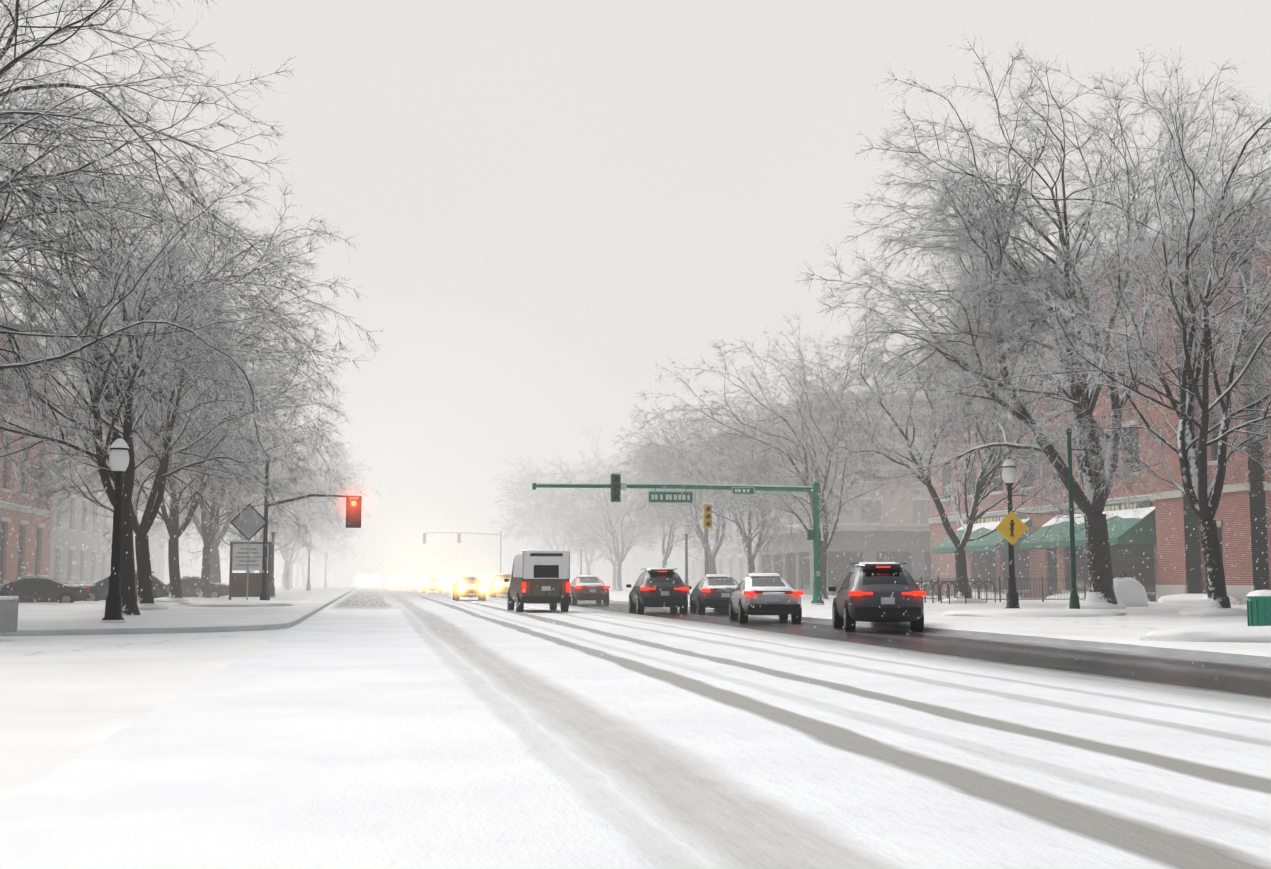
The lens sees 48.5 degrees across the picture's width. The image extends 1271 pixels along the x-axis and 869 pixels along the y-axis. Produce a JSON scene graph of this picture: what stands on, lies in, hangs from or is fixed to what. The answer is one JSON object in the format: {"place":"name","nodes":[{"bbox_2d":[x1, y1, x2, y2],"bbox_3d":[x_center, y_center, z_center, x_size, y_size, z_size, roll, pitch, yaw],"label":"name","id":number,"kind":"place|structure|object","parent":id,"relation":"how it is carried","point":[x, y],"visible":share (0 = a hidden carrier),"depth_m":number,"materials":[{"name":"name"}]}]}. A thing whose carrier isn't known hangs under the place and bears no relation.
{"place":"outdoors","nodes":[
{"label":"outdoors","id":0,"kind":"place"},
{"bbox_2d":[0,580,359,635],"bbox_3d":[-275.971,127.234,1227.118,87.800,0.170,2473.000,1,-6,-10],"label":"pavement","id":1,"kind":"structure","parent":0,"point":[82,617],"depth_m":36.54,"materials":[{"name":"snow"}]},
{"bbox_2d":[0,596,18,632],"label":"utility box","id":2,"kind":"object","parent":1,"relation":"on","point":[8,614],"depth_m":26.01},
{"bbox_2d":[0,574,89,602],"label":"parked car","id":3,"kind":"object","parent":1,"relation":"on","point":[36,588],"visible":0.85,"depth_m":58.17,"materials":[{"name":"paint"}]},
{"bbox_2d":[100,435,129,622],"bbox_3d":[-11.633,2.110,31.659,0.540,4.213,0.540,1,-6,-10],"label":"lamp post","id":4,"kind":"object","parent":1,"relation":"on","point":[119,457],"visible":0.98,"depth_m":31.59,"materials":[{"name":"black metal"}]},
{"bbox_2d":[84,570,168,600],"bbox_3d":[-23.385,6.952,64.231,4.097,1.536,1.969,2,-6,-16],"label":"parked car","id":5,"kind":"object","parent":1,"relation":"on","point":[98,591],"visible":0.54,"depth_m":63.42,"materials":[{"name":"paint"}]},
{"bbox_2d":[138,603,167,609],"bbox_3d":[-16.171,5.584,45.870,1.939,0.227,1.772,1,-6,-10],"label":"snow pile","id":6,"kind":"object","parent":1,"relation":"on","point":[143,606],"visible":0.35,"depth_m":45.31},
{"bbox_2d":[154,597,193,601],"bbox_3d":[-19.867,7.070,60.321,1.986,0.228,1.846,1,-6,-10],"label":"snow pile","id":7,"kind":"object","parent":1,"relation":"on","point":[164,599],"visible":0.67,"depth_m":59.73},
{"bbox_2d":[166,576,228,596],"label":"parked car","id":8,"kind":"object","parent":1,"relation":"on","point":[190,586],"visible":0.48,"depth_m":75.79,"materials":[{"name":"paint"}]},
{"bbox_2d":[167,600,298,606],"bbox_3d":[-14.306,6.006,50.118,4.578,0.259,2.435,1,-6,-10],"label":"snow pile","id":9,"kind":"object","parent":1,"relation":"on","point":[235,603],"visible":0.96,"depth_m":49.47,"materials":[{"name":"snow"}]},
{"bbox_2d":[230,504,267,599],"bbox_3d":[-13.924,4.337,50.789,1.344,3.695,0.180,1,-6,-10],"label":"diamond sign","id":10,"kind":"object","parent":1,"relation":"on","point":[236,523],"visible":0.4,"depth_m":50.84,"materials":[{"name":"silver metal"}]},
{"bbox_2d":[229,540,271,599],"bbox_3d":[-16.121,5.730,59.078,1.700,2.620,0.200,1,-6,-10],"label":"info kiosk","id":11,"kind":"object","parent":1,"relation":"on","point":[238,581],"visible":0.81,"depth_m":59.03,"materials":[{"name":"grey"}]},
{"bbox_2d":[269,518,276,597],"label":"lamp post","id":12,"kind":"object","parent":1,"relation":"on","point":[272,579],"visible":0.71,"depth_m":75.24,"materials":[{"name":"black metal"}]},
{"bbox_2d":[305,540,311,590],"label":"lamp post","id":13,"kind":"object","parent":1,"relation":"on","point":[308,586],"visible":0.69,"depth_m":119.22,"materials":[{"name":"black metal"}]},
{"bbox_2d":[260,461,361,599],"bbox_3d":[-13.128,3.958,57.140,3.962,5.750,0.533,1,-6,-8],"label":"red signal","id":14,"kind":"object","parent":1,"relation":"on","point":[353,511],"visible":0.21,"depth_m":57.26,"materials":[{"name":"black metal"}]},
{"bbox_2d":[323,551,327,587],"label":"lamp post","id":15,"kind":"object","parent":1,"relation":"on","point":[325,579],"visible":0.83,"depth_m":163.28,"materials":[{"name":"black metal"}]},
{"bbox_2d":[360,565,376,586],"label":"truck","id":16,"kind":"object","parent":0,"point":[368,573],"depth_m":215.97,"materials":[{"name":"paint"}]},
{"bbox_2d":[165,468,680,584],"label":"fog","id":17,"kind":"object","parent":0,"point":[443,565],"visible":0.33,"depth_m":168.42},
{"bbox_2d":[341,492,515,587],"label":"headlight haze","id":18,"kind":"object","parent":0,"point":[437,529],"visible":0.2,"depth_m":128.98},
{"bbox_2d":[0,580,1123,801],"bbox_3d":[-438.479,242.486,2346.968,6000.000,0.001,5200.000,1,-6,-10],"label":"ground","id":19,"kind":"structure","parent":0,"point":[61,702],"depth_m":15.27,"materials":[{"name":"snow"}]},
{"bbox_2d":[0,314,65,585],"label":"building","id":20,"kind":"structure","parent":19,"relation":"on","point":[25,551],"depth_m":74.58,"materials":[{"name":"red brick"}]},
{"bbox_2d":[49,392,166,584],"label":"building","id":21,"kind":"structure","parent":19,"relation":"on","point":[73,560],"depth_m":102.94,"materials":[{"name":"grey concrete"}]},
{"bbox_2d":[29,636,225,654],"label":"footprints","id":22,"kind":"object","parent":19,"relation":"on","point":[125,644],"visible":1,"depth_m":24.34,"materials":[{"name":"grey"}]},
{"bbox_2d":[0,0,336,523],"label":"tree","id":23,"kind":"object","parent":19,"relation":"on","point":[11,183],"visible":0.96,"depth_m":34.52,"materials":[{"name":"grey plant"}]},
{"bbox_2d":[0,260,353,597],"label":"tree","id":24,"kind":"object","parent":19,"relation":"on","point":[174,528],"visible":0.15,"depth_m":60.12,"materials":[{"name":"grey plant"}]},
{"bbox_2d":[0,135,369,602],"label":"tree","id":25,"kind":"object","parent":19,"relation":"on","point":[141,531],"visible":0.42,"depth_m":46.45,"materials":[{"name":"grey plant"}]},
{"bbox_2d":[0,0,382,614],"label":"tree","id":26,"kind":"object","parent":19,"relation":"on","point":[128,587],"visible":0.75,"depth_m":38.27,"materials":[{"name":"grey plant"}]},
{"bbox_2d":[65,331,321,582],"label":"tree","id":27,"kind":"object","parent":19,"relation":"on","point":[215,574],"visible":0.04,"depth_m":87.29,"materials":[{"name":"grey plant"}]},
{"bbox_2d":[164,470,235,584],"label":"building","id":28,"kind":"structure","parent":19,"relation":"on","point":[188,570],"depth_m":189.09,"materials":[{"name":"grey brick"}]},
{"bbox_2d":[57,283,348,597],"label":"tree","id":29,"kind":"object","parent":19,"relation":"on","point":[208,531],"visible":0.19,"depth_m":74.63,"materials":[{"name":"grey plant"}]},
{"bbox_2d":[103,308,364,572],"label":"tree","id":30,"kind":"object","parent":19,"relation":"on","point":[274,509],"visible":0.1,"depth_m":99.33,"materials":[{"name":"grey plant"}]},
{"bbox_2d":[236,530,284,583],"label":"building","id":31,"kind":"structure","parent":19,"relation":"on","point":[278,574],"depth_m":329.55,"materials":[{"name":"grey brick"}]},
{"bbox_2d":[191,448,337,571],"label":"tree","id":32,"kind":"object","parent":19,"relation":"on","point":[287,538],"visible":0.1,"depth_m":123.25,"materials":[{"name":"grey plant"}]},
{"bbox_2d":[181,403,364,572],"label":"tree","id":33,"kind":"object","parent":19,"relation":"on","point":[284,516],"visible":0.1,"depth_m":111.11,"materials":[{"name":"grey plant"}]},
{"bbox_2d":[220,449,368,589],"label":"tree","id":34,"kind":"object","parent":19,"relation":"on","point":[286,570],"visible":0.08,"depth_m":137.38,"materials":[{"name":"grey plant"}]},
{"bbox_2d":[257,529,348,574],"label":"tree","id":35,"kind":"object","parent":19,"relation":"on","point":[279,561],"depth_m":220.05,"materials":[{"name":"grey plant"}]},
{"bbox_2d":[258,491,362,586],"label":"tree","id":36,"kind":"object","parent":19,"relation":"on","point":[297,564],"depth_m":183.22,"materials":[{"name":"grey plant"}]},
{"bbox_2d":[252,413,383,587],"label":"tree","id":37,"kind":"object","parent":19,"relation":"on","point":[294,560],"visible":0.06,"depth_m":160.47,"materials":[{"name":"grey plant"}]},
{"bbox_2d":[274,515,368,584],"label":"tree","id":38,"kind":"object","parent":19,"relation":"on","point":[335,554],"depth_m":234.68,"materials":[{"name":"grey plant"}]},
{"bbox_2d":[276,441,372,588],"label":"tree","id":39,"kind":"object","parent":19,"relation":"on","point":[333,526],"visible":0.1,"depth_m":148.48,"materials":[{"name":"grey plant"}]},
{"bbox_2d":[274,473,375,587],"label":"tree","id":40,"kind":"object","parent":19,"relation":"on","point":[303,585],"visible":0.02,"depth_m":172.34,"materials":[{"name":"grey plant"}]},
{"bbox_2d":[299,492,373,584],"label":"tree","id":41,"kind":"object","parent":19,"relation":"on","point":[306,569],"depth_m":197.57,"materials":[{"name":"grey plant"}]},
{"bbox_2d":[301,531,373,583],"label":"tree","id":42,"kind":"object","parent":19,"relation":"on","point":[331,572],"depth_m":296.27,"materials":[{"name":"grey plant"}]},
{"bbox_2d":[301,476,377,585],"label":"tree","id":43,"kind":"object","parent":19,"relation":"on","point":[313,574],"depth_m":208.91,"materials":[{"name":"grey plant"}]},
{"bbox_2d":[320,529,359,582],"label":"tree","id":44,"kind":"object","parent":19,"relation":"on","point":[342,556],"depth_m":273.07,"materials":[{"name":"grey plant"}]},
{"bbox_2d":[320,514,369,584],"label":"tree","id":45,"kind":"object","parent":19,"relation":"on","point":[322,576],"depth_m":260.43,"materials":[{"name":"grey plant"}]},
{"bbox_2d":[317,531,375,574],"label":"tree","id":46,"kind":"object","parent":19,"relation":"on","point":[356,554],"depth_m":346.13,"materials":[{"name":"grey plant"}]},
{"bbox_2d":[320,538,372,582],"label":"tree","id":47,"kind":"object","parent":19,"relation":"on","point":[357,564],"depth_m":404.00,"materials":[{"name":"grey plant"}]},
{"bbox_2d":[466,503,536,573],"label":"tree","id":48,"kind":"object","parent":19,"relation":"on","point":[509,563],"depth_m":242.69,"materials":[{"name":"grey plant"}]},
{"bbox_2d":[479,503,535,573],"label":"tree","id":49,"kind":"object","parent":19,"relation":"on","point":[504,567],"depth_m":228.97,"materials":[{"name":"grey plant"}]},
{"bbox_2d":[484,521,547,583],"bbox_3d":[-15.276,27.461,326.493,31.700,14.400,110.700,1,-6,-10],"label":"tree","id":50,"kind":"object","parent":19,"relation":"on","point":[488,576],"depth_m":355.00,"materials":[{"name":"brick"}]},
{"bbox_2d":[484,477,555,566],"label":"tree","id":51,"kind":"object","parent":19,"relation":"on","point":[508,547],"depth_m":213.37,"materials":[{"name":"grey plant"}]},
{"bbox_2d":[486,492,576,566],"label":"tree","id":52,"kind":"object","parent":19,"relation":"on","point":[503,522],"depth_m":192.46,"materials":[{"name":"grey plant"}]},
{"bbox_2d":[496,504,574,563],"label":"tree","id":53,"kind":"object","parent":19,"relation":"on","point":[513,549],"depth_m":202.82,"materials":[{"name":"grey plant"}]},
{"bbox_2d":[489,454,595,550],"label":"tree","id":54,"kind":"object","parent":19,"relation":"on","point":[527,515],"visible":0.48,"depth_m":162.32,"materials":[{"name":"grey plant"}]},
{"bbox_2d":[498,465,604,570],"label":"tree","id":55,"kind":"object","parent":19,"relation":"on","point":[537,537],"depth_m":179.10,"materials":[{"name":"grey plant"}]},
{"bbox_2d":[515,422,638,574],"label":"tree","id":56,"kind":"object","parent":19,"relation":"on","point":[588,565],"visible":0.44,"depth_m":148.47,"materials":[{"name":"grey plant"}]},
{"bbox_2d":[529,458,668,589],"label":"tree","id":57,"kind":"object","parent":19,"relation":"on","point":[614,563],"visible":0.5,"depth_m":135.95,"materials":[{"name":"grey plant"}]},
{"bbox_2d":[531,446,684,590],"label":"tree","id":58,"kind":"object","parent":19,"relation":"on","point":[623,554],"visible":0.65,"depth_m":122.44,"materials":[{"name":"grey plant"}]},
{"bbox_2d":[550,446,684,587],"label":"building","id":59,"kind":"structure","parent":19,"relation":"on","point":[643,559],"depth_m":173.82,"materials":[{"name":"grey brick"}]},
{"bbox_2d":[586,398,756,567],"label":"tree","id":60,"kind":"object","parent":19,"relation":"on","point":[668,548],"visible":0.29,"depth_m":110.14,"materials":[{"name":"grey plant"}]},
{"bbox_2d":[624,325,860,572],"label":"tree","id":61,"kind":"object","parent":19,"relation":"on","point":[751,556],"visible":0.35,"depth_m":85.64,"materials":[{"name":"grey plant"}]},
{"bbox_2d":[630,299,951,598],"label":"tree","id":62,"kind":"object","parent":19,"relation":"on","point":[825,538],"visible":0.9,"depth_m":72.40,"materials":[{"name":"grey plant"}]},
{"bbox_2d":[683,392,929,588],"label":"building","id":63,"kind":"structure","parent":19,"relation":"on","point":[892,511],"depth_m":108.87,"materials":[{"name":"brick"}]},
{"bbox_2d":[751,522,930,594],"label":"building","id":64,"kind":"structure","parent":19,"relation":"on","point":[908,544],"depth_m":90.22,"materials":[{"name":"grey brick"}]},
{"bbox_2d":[916,579,936,595],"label":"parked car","id":65,"kind":"object","parent":19,"relation":"on","point":[928,590],"visible":0.04,"depth_m":87.00,"materials":[{"name":"paint"}]},
{"bbox_2d":[793,191,1179,597],"bbox_3d":[14.440,-1.862,57.783,14.647,17.780,13.761,-2,-6,16],"label":"tree","id":66,"kind":"object","parent":19,"relation":"on","point":[981,485],"visible":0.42,"depth_m":57.71,"materials":[{"name":"grey plant"}]},
{"bbox_2d":[795,31,1270,603],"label":"tree","id":67,"kind":"object","parent":19,"relation":"on","point":[999,331],"visible":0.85,"depth_m":46.72,"materials":[{"name":"grey plant"}]},
{"bbox_2d":[919,194,1270,601],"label":"building","id":68,"kind":"structure","parent":19,"relation":"on","point":[1138,563],"depth_m":71.89,"materials":[{"name":"red brick"}]},
{"bbox_2d":[932,205,1269,604],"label":"building front","id":69,"kind":"structure","parent":68,"relation":"attached to","point":[1169,528],"depth_m":60.10,"materials":[{"name":"red brick"}]},
{"bbox_2d":[929,43,1270,607],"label":"tree","id":70,"kind":"object","parent":19,"relation":"on","point":[1198,495],"visible":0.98,"depth_m":38.53,"materials":[{"name":"grey plant"}]},
{"bbox_2d":[25,118,1165,659],"bbox_3d":[6.201,-13.597,54.493,85.659,40.034,91.012,1,-6,-10],"label":"snowfall","id":71,"kind":"object","parent":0,"point":[467,446],"visible":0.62,"depth_m":62.38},
{"bbox_2d":[0,580,1270,868],"bbox_3d":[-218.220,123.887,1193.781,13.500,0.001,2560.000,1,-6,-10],"label":"road","id":72,"kind":"structure","parent":0,"point":[386,726],"depth_m":9.04,"materials":[{"name":"snow"}]},
{"bbox_2d":[392,578,408,589],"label":"oncoming car","id":73,"kind":"object","parent":72,"relation":"on","point":[400,583],"depth_m":149.51,"materials":[{"name":"paint"}]},
{"bbox_2d":[421,577,443,592],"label":"oncoming car","id":74,"kind":"object","parent":72,"relation":"on","point":[434,583],"depth_m":118.75,"materials":[{"name":"paint"}]},
{"bbox_2d":[453,576,487,600],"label":"oncoming car","id":75,"kind":"object","parent":72,"relation":"on","point":[462,589],"depth_m":75.35,"materials":[{"name":"paint"}]},
{"bbox_2d":[489,574,510,596],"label":"oncoming car","id":76,"kind":"object","parent":72,"relation":"on","point":[497,585],"depth_m":89.52,"materials":[{"name":"paint"}]},
{"bbox_2d":[504,549,570,611],"bbox_3d":[-3.510,5.221,50.580,2.064,2.187,4.912,1,-6,-11],"label":"van","id":77,"kind":"object","parent":72,"relation":"on","point":[540,573],"visible":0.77,"depth_m":48.31,"materials":[{"name":"paint"}]},
{"bbox_2d":[569,575,609,604],"bbox_3d":[-2.198,7.013,63.837,1.918,1.334,4.226,1,-6,-9],"label":"red sedan car","id":78,"kind":"object","parent":72,"relation":"on","point":[588,587],"visible":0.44,"depth_m":62.04,"materials":[{"name":"paint"}]},
{"bbox_2d":[626,568,688,613],"bbox_3d":[0.743,5.281,47.846,1.924,1.507,4.002,1,-6,-6],"label":"black suv","id":79,"kind":"object","parent":72,"relation":"on","point":[666,587],"visible":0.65,"depth_m":46.20,"materials":[{"name":"paint"}]},
{"bbox_2d":[686,574,738,613],"bbox_3d":[2.752,5.321,47.202,1.873,1.296,4.128,0,-6,-4],"label":"dark sedan","id":80,"kind":"object","parent":72,"relation":"on","point":[709,589],"visible":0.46,"depth_m":45.75,"materials":[{"name":"paint"}]},
{"bbox_2d":[725,573,803,622],"bbox_3d":[3.459,4.386,38.069,1.873,1.288,4.128,0,-6,-2],"label":"silver sedan car","id":81,"kind":"object","parent":72,"relation":"on","point":[774,593],"visible":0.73,"depth_m":36.34,"materials":[{"name":"paint"}]},
{"bbox_2d":[828,562,924,631],"bbox_3d":[5.384,3.618,31.662,1.924,1.505,4.002,0,-6,2],"label":"suv","id":82,"kind":"object","parent":72,"relation":"on","point":[876,591],"visible":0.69,"depth_m":29.97,"materials":[{"name":"paint"}]},
{"bbox_2d":[0,0,1270,579],"label":"sky","id":83,"kind":"structure","parent":0,"point":[711,144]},
{"bbox_2d":[380,580,1270,664],"bbox_3d":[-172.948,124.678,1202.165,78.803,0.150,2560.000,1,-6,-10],"label":"pavement","id":84,"kind":"structure","parent":0,"point":[1111,633],"depth_m":30.64,"materials":[{"name":"snow"}]},
{"bbox_2d":[423,532,501,573],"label":"signal","id":85,"kind":"object","parent":84,"relation":"on","point":[458,537],"depth_m":148.72,"materials":[{"name":"silver metal"}]},
{"bbox_2d":[579,541,582,574],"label":"lamp post","id":86,"kind":"object","parent":84,"relation":"on","point":[580,546],"visible":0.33,"depth_m":131.61,"materials":[{"name":"black metal"}]},
{"bbox_2d":[532,473,823,604],"bbox_3d":[1.753,4.007,53.918,11.400,4.992,0.648,1,-6,-11],"label":"signal gantry","id":87,"kind":"object","parent":84,"relation":"on","point":[616,485],"visible":1,"depth_m":54.33,"materials":[{"name":"green metal"}]},
{"bbox_2d":[609,401,757,573],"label":"tree","id":88,"kind":"object","parent":84,"relation":"on","point":[660,461],"visible":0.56,"depth_m":99.40,"materials":[{"name":"grey plant"}]},
{"bbox_2d":[683,521,689,594],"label":"lamp post","id":89,"kind":"object","parent":84,"relation":"on","point":[686,529],"visible":0.79,"depth_m":87.57,"materials":[{"name":"black metal"}]},
{"bbox_2d":[703,503,711,574],"bbox_3d":[3.151,5.173,61.874,0.360,4.301,0.707,1,-6,-10],"label":"traffic light","id":90,"kind":"object","parent":84,"relation":"on","point":[707,515],"visible":0.71,"depth_m":61.93,"materials":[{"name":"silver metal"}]},
{"bbox_2d":[831,577,955,601],"bbox_3d":[12.335,7.553,69.374,0.050,1.100,17.033,1,-6,-10],"label":"fence","id":91,"kind":"object","parent":84,"relation":"on","point":[920,579],"visible":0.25,"depth_m":63.79,"materials":[{"name":"black metal"}]},
{"bbox_2d":[915,581,965,603],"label":"bike racks","id":92,"kind":"object","parent":84,"relation":"on","point":[940,589],"visible":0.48,"depth_m":58.63,"materials":[{"name":"black metal"}]},
{"bbox_2d":[939,598,986,603],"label":"snow bank","id":93,"kind":"structure","parent":84,"relation":"on","point":[960,601],"depth_m":57.78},
{"bbox_2d":[939,581,995,602],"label":"bike racks","id":94,"kind":"object","parent":84,"relation":"on","point":[970,590],"visible":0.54,"depth_m":60.32,"materials":[{"name":"black metal"}]},
{"bbox_2d":[953,592,1020,597],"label":"snow bank","id":95,"kind":"structure","parent":84,"relation":"on","point":[992,594],"depth_m":76.25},
{"bbox_2d":[996,457,1027,607],"bbox_3d":[11.556,3.055,43.484,1.075,4.752,0.540,1,-6,-10],"label":"lamp post","id":96,"kind":"object","parent":84,"relation":"on","point":[1011,527],"visible":0.9,"depth_m":43.40,"materials":[{"name":"black metal"}]},
{"bbox_2d":[972,577,1085,601],"bbox_3d":[16.837,6.755,61.615,6.050,1.100,0.050,1,-6,-10],"label":"fence","id":97,"kind":"object","parent":84,"relation":"on","point":[1000,599],"visible":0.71,"depth_m":61.68,"materials":[{"name":"black metal"}]},
{"bbox_2d":[943,608,1127,616],"bbox_3d":[11.011,4.797,38.130,5.086,0.210,3.111,1,-6,-10],"label":"snow pile","id":98,"kind":"object","parent":84,"relation":"on","point":[1018,612],"visible":0.94,"depth_m":37.18,"materials":[{"name":"snow"}]},
{"bbox_2d":[1066,428,1092,608],"bbox_3d":[12.240,2.384,38.895,0.920,5.147,0.440,1,-6,-10],"label":"green pole","id":99,"kind":"object","parent":84,"relation":"on","point":[1074,603],"visible":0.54,"depth_m":38.78,"materials":[{"name":"teal metal"}]},
{"bbox_2d":[1067,602,1125,608],"bbox_3d":[15.609,5.765,47.637,1.885,0.230,1.736,3,-7,-27],"label":"snow mound","id":100,"kind":"object","parent":84,"relation":"on","point":[1088,605],"visible":0.69,"depth_m":46.92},
{"bbox_2d":[1046,593,1149,601],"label":"snow mound","id":101,"kind":"object","parent":84,"relation":"on","point":[1066,596],"visible":0.21,"depth_m":67.63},
{"bbox_2d":[1113,577,1147,606],"bbox_3d":[17.677,5.702,51.129,1.520,1.070,1.168,1,-6,-10],"label":"snow-covered bush","id":102,"kind":"object","parent":84,"relation":"on","point":[1129,592],"visible":0.81,"depth_m":50.62,"materials":[{"name":"snow"}]},
{"bbox_2d":[1157,593,1239,604],"bbox_3d":[23.047,6.675,57.414,1.655,0.419,5.201,1,-6,-10],"label":"snow mound","id":103,"kind":"object","parent":84,"relation":"on","point":[1196,598],"visible":0.73,"depth_m":57.21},
{"bbox_2d":[1139,626,1270,642],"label":"snow pile","id":104,"kind":"object","parent":84,"relation":"on","point":[1259,634],"visible":0.96,"depth_m":22.19,"materials":[{"name":"snow"}]},
{"bbox_2d":[1179,607,1246,615],"bbox_3d":[15.763,4.822,38.448,1.926,0.227,1.797,1,-6,-10],"label":"snow mound","id":105,"kind":"object","parent":84,"relation":"on","point":[1202,611],"visible":0.79,"depth_m":37.80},
{"bbox_2d":[1247,590,1270,625],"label":"trash can","id":106,"kind":"object","parent":84,"relation":"on","point":[1258,607],"visible":0.79,"depth_m":27.33,"materials":[{"name":"teal metal"}]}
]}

